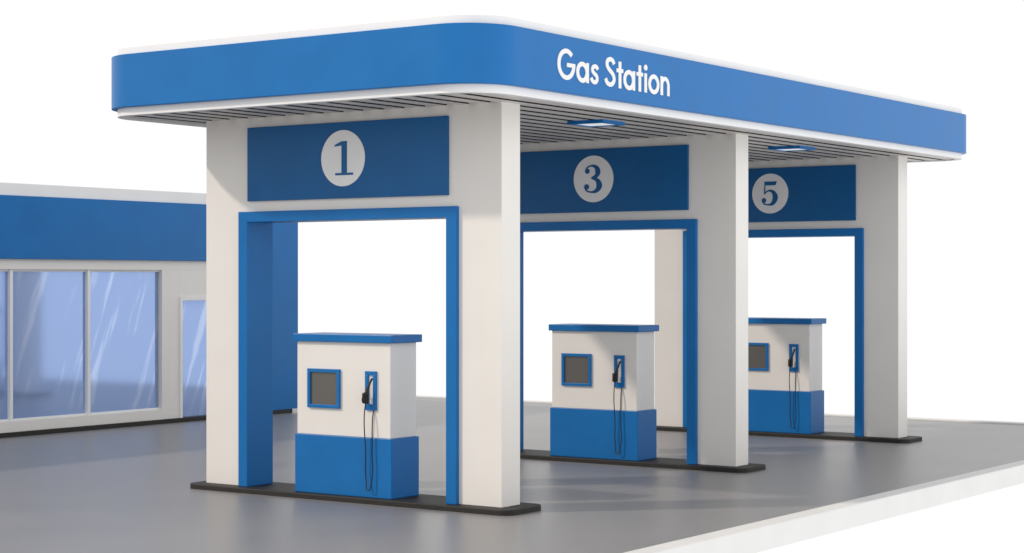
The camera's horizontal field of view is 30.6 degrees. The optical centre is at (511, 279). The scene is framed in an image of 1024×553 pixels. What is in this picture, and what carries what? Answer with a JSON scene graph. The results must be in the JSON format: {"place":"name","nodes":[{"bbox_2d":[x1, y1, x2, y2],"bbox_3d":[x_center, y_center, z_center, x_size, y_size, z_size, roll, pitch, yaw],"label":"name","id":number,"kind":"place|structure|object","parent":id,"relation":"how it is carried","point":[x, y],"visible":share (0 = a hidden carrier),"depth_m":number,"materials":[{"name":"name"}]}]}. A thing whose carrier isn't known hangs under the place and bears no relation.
{"place":"outdoors","nodes":[
{"label":"outdoors","id":0,"kind":"place"},
{"bbox_2d":[0,259,205,269],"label":"wall header","id":1,"kind":"object","parent":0,"point":[60,264],"depth_m":35.77},
{"bbox_2d":[158,270,178,418],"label":"wall pier","id":2,"kind":"structure","parent":0,"point":[168,343],"depth_m":37.28,"materials":[{"name":"white paint"}]},
{"bbox_2d":[179,297,182,417],"bbox_3d":[-6.695,1.573,37.582,0.160,2.425,0.070,0,0,35],"label":"door frame","id":3,"kind":"object","parent":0,"point":[180,357],"visible":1,"depth_m":37.53,"materials":[{"name":"white metal"}]},
{"bbox_2d":[179,270,205,296],"bbox_3d":[-6.427,0.090,38.022,0.160,0.540,1.100,0,0,35],"label":"wall over door","id":4,"kind":"structure","parent":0,"point":[192,283],"depth_m":37.83,"materials":[{"name":"white paint"}]},
{"bbox_2d":[183,297,205,300],"bbox_3d":[-6.402,0.395,38.005,0.160,0.070,0.960,0,0,35],"label":"door frame top","id":5,"kind":"object","parent":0,"point":[193,298],"depth_m":37.81,"materials":[{"name":"white metal"}]},
{"bbox_2d":[0,397,1023,552],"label":"ground","id":6,"kind":"structure","parent":0,"point":[122,490],"depth_m":24.93,"materials":[{"name":"concrete"}]},
{"bbox_2d":[0,415,205,437],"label":"base strip","id":7,"kind":"object","parent":6,"relation":"on","point":[96,427],"depth_m":35.74,"materials":[{"name":"concrete"}]},
{"bbox_2d":[0,410,161,432],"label":"wall sill","id":8,"kind":"structure","parent":7,"relation":"on","point":[61,422],"depth_m":35.33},
{"bbox_3d":[-14.787,1.205,25.931,0.160,2.770,12.300,0,0,35],"label":"wall","id":9,"kind":"object","parent":7,"relation":"on","visible":0},
{"bbox_2d":[0,271,7,419],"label":"window glass","id":10,"kind":"object","parent":9,"relation":"attached to","point":[3,344],"visible":1,"depth_m":33.99,"materials":[{"name":"blue glass"}]},
{"bbox_2d":[8,269,12,420],"bbox_3d":[-9.151,1.205,34.083,0.100,2.770,0.070,0,0,35],"label":"window mullion","id":11,"kind":"structure","parent":9,"relation":"attached to","point":[10,344],"depth_m":34.05},
{"bbox_2d":[13,272,84,418],"bbox_3d":[-8.644,1.205,34.869,0.020,2.770,1.830,0,0,35],"label":"window glass","id":12,"kind":"object","parent":9,"relation":"attached to","point":[48,343],"visible":1,"depth_m":34.86,"materials":[{"name":"blue glass"}]},
{"bbox_2d":[0,407,159,421],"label":"window bottom rail","id":13,"kind":"object","parent":9,"relation":"on","point":[68,415],"depth_m":35.41,"materials":[{"name":"white metal"}]},
{"bbox_2d":[0,269,159,271],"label":"window top rail","id":14,"kind":"object","parent":9,"relation":"attached to","point":[31,270],"depth_m":35.27,"materials":[{"name":"white metal"}]},
{"bbox_2d":[85,270,89,414],"bbox_3d":[-8.088,1.205,35.621,0.100,2.770,0.070,0,0,35],"label":"window mullion","id":15,"kind":"structure","parent":9,"relation":"attached to","point":[87,342],"depth_m":35.58},
{"bbox_2d":[90,272,157,412],"bbox_3d":[-7.575,1.205,36.415,0.020,2.770,1.850,0,0,35],"label":"window glass","id":16,"kind":"object","parent":9,"relation":"attached to","point":[123,340],"visible":1,"depth_m":36.41,"materials":[{"name":"blue glass"}]},
{"bbox_2d":[183,300,205,416],"bbox_3d":[-6.452,1.603,38.039,0.020,2.365,0.980,0,0,35],"label":"door glass","id":17,"kind":"object","parent":9,"relation":"attached to","point":[194,357],"visible":0.64,"depth_m":38.02,"materials":[{"name":"blue glass"}]},
{"bbox_2d":[273,409,291,413],"bbox_3d":[-5.200,2.833,39.727,0.280,0.095,1.300,0,0,35],"label":"base strip end","id":18,"kind":"object","parent":6,"relation":"on","point":[283,411],"visible":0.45,"depth_m":39.92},
{"bbox_2d":[273,222,297,409],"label":"blue end wall","id":19,"kind":"structure","parent":6,"relation":"on","point":[285,313],"depth_m":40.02,"materials":[{"name":"blue paint"}]},
{"bbox_2d":[190,481,540,515],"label":"pump island","id":20,"kind":"structure","parent":6,"relation":"on","point":[419,501],"depth_m":23.88,"materials":[{"name":"concrete"}]},
{"bbox_2d":[293,332,421,498],"bbox_3d":[-2.057,1.758,24.421,1.660,2.085,0.744,0,0,35],"label":"fuel pump","id":21,"kind":"object","parent":20,"relation":"on","point":[355,435],"visible":1,"depth_m":24.15,"materials":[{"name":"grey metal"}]},
{"bbox_2d":[206,101,519,507],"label":"support gate","id":22,"kind":"structure","parent":20,"relation":"on","point":[477,208],"depth_m":23.32,"materials":[{"name":"white paint"}]},
{"bbox_2d":[247,116,448,200],"bbox_3d":[-2.183,-1.545,24.291,3.360,0.990,0.062,0,0,35],"label":"number sign","id":23,"kind":"object","parent":22,"relation":"attached to","point":[401,157],"visible":1,"depth_m":24.21,"materials":[{"name":"blue metal"}]},
{"bbox_2d":[520,449,765,472],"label":"pump island","id":24,"kind":"structure","parent":6,"relation":"on","point":[668,463],"depth_m":28.72,"materials":[{"name":"concrete"}]},
{"bbox_2d":[549,323,658,460],"bbox_3d":[1.413,1.758,29.439,1.660,2.085,0.744,0,0,35],"label":"fuel pump","id":25,"kind":"object","parent":24,"relation":"on","point":[602,407],"visible":1,"depth_m":29.18,"materials":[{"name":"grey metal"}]},
{"bbox_2d":[520,133,747,466],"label":"support gate","id":26,"kind":"structure","parent":24,"relation":"on","point":[713,220],"depth_m":28.20,"materials":[{"name":"white paint"}]},
{"bbox_2d":[111,14,965,162],"bbox_3d":[1.415,-2.607,29.415,6.430,0.905,15.460,0,0,35],"label":"gas station canopy","id":27,"kind":"object","parent":26,"relation":"on","point":[451,59],"visible":0.84,"depth_m":23.89,"materials":[{"name":"blue metal"}]},
{"bbox_2d":[567,119,624,126],"bbox_3d":[1.161,-2.150,25.786,0.580,0.050,0.580,0,0,35],"label":"ceiling lamp","id":28,"kind":"object","parent":27,"relation":"attached to","point":[596,123],"visible":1,"depth_m":25.66,"materials":[{"name":"blue glass"}]},
{"bbox_2d":[557,49,669,95],"bbox_3d":[1.312,-2.601,23.602,0.011,0.382,2.696,0,0,35],"label":"gas station sign","id":29,"kind":"object","parent":27,"relation":"attached to","point":[619,70],"visible":1,"depth_m":23.55,"materials":[{"name":"white plastic"}]},
{"bbox_2d":[768,145,815,151],"bbox_3d":[4.601,-2.150,30.762,0.580,0.050,0.580,0,0,35],"label":"ceiling lamp","id":30,"kind":"object","parent":27,"relation":"attached to","point":[792,148],"visible":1,"depth_m":30.64,"materials":[{"name":"blue glass"}]},
{"bbox_2d":[520,145,688,213],"bbox_3d":[1.286,-1.545,29.308,3.360,0.990,0.063,0,0,35],"label":"number sign","id":31,"kind":"object","parent":26,"relation":"attached to","point":[651,178],"visible":0.96,"depth_m":29.16,"materials":[{"name":"blue metal"}]},
{"bbox_2d":[416,395,1023,552],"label":"kerb","id":32,"kind":"structure","parent":6,"relation":"on","point":[767,534],"depth_m":23.56,"materials":[{"name":"white concrete"}]},
{"bbox_2d":[657,426,921,442],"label":"pump island","id":33,"kind":"structure","parent":6,"relation":"on","point":[844,436],"depth_m":33.61,"materials":[{"name":"concrete"}]},
{"bbox_2d":[655,155,906,437],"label":"support gate","id":34,"kind":"structure","parent":33,"relation":"on","point":[876,229],"depth_m":33.27,"materials":[{"name":"white paint"}]},
{"bbox_2d":[748,165,855,221],"bbox_3d":[4.744,-1.545,34.309,3.360,0.990,0.063,0,0,35],"label":"number sign","id":35,"kind":"object","parent":34,"relation":"attached to","point":[808,193],"visible":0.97,"depth_m":33.93,"materials":[{"name":"blue metal"}]},
{"bbox_2d":[748,317,825,433],"bbox_3d":[4.870,1.758,34.440,1.660,2.085,0.744,0,0,35],"label":"fuel pump","id":36,"kind":"object","parent":33,"relation":"on","point":[785,393],"visible":0.94,"depth_m":34.13,"materials":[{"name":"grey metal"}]},
{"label":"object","id":37,"kind":"object","parent":6,"relation":"on","visible":0},
{"bbox_2d":[0,195,205,260],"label":"blue fascia","id":38,"kind":"structure","parent":37,"relation":"attached to","point":[33,227],"depth_m":35.66,"materials":[{"name":"blue paint"}]},
{"bbox_2d":[0,182,205,203],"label":"roof parapet","id":39,"kind":"structure","parent":38,"relation":"on","point":[36,190],"depth_m":35.73,"materials":[{"name":"white paint"}]},
{"bbox_2d":[0,0,1023,552],"label":"sky","id":40,"kind":"structure","parent":0,"point":[59,126],"materials":[{"name":"white"}]}
]}

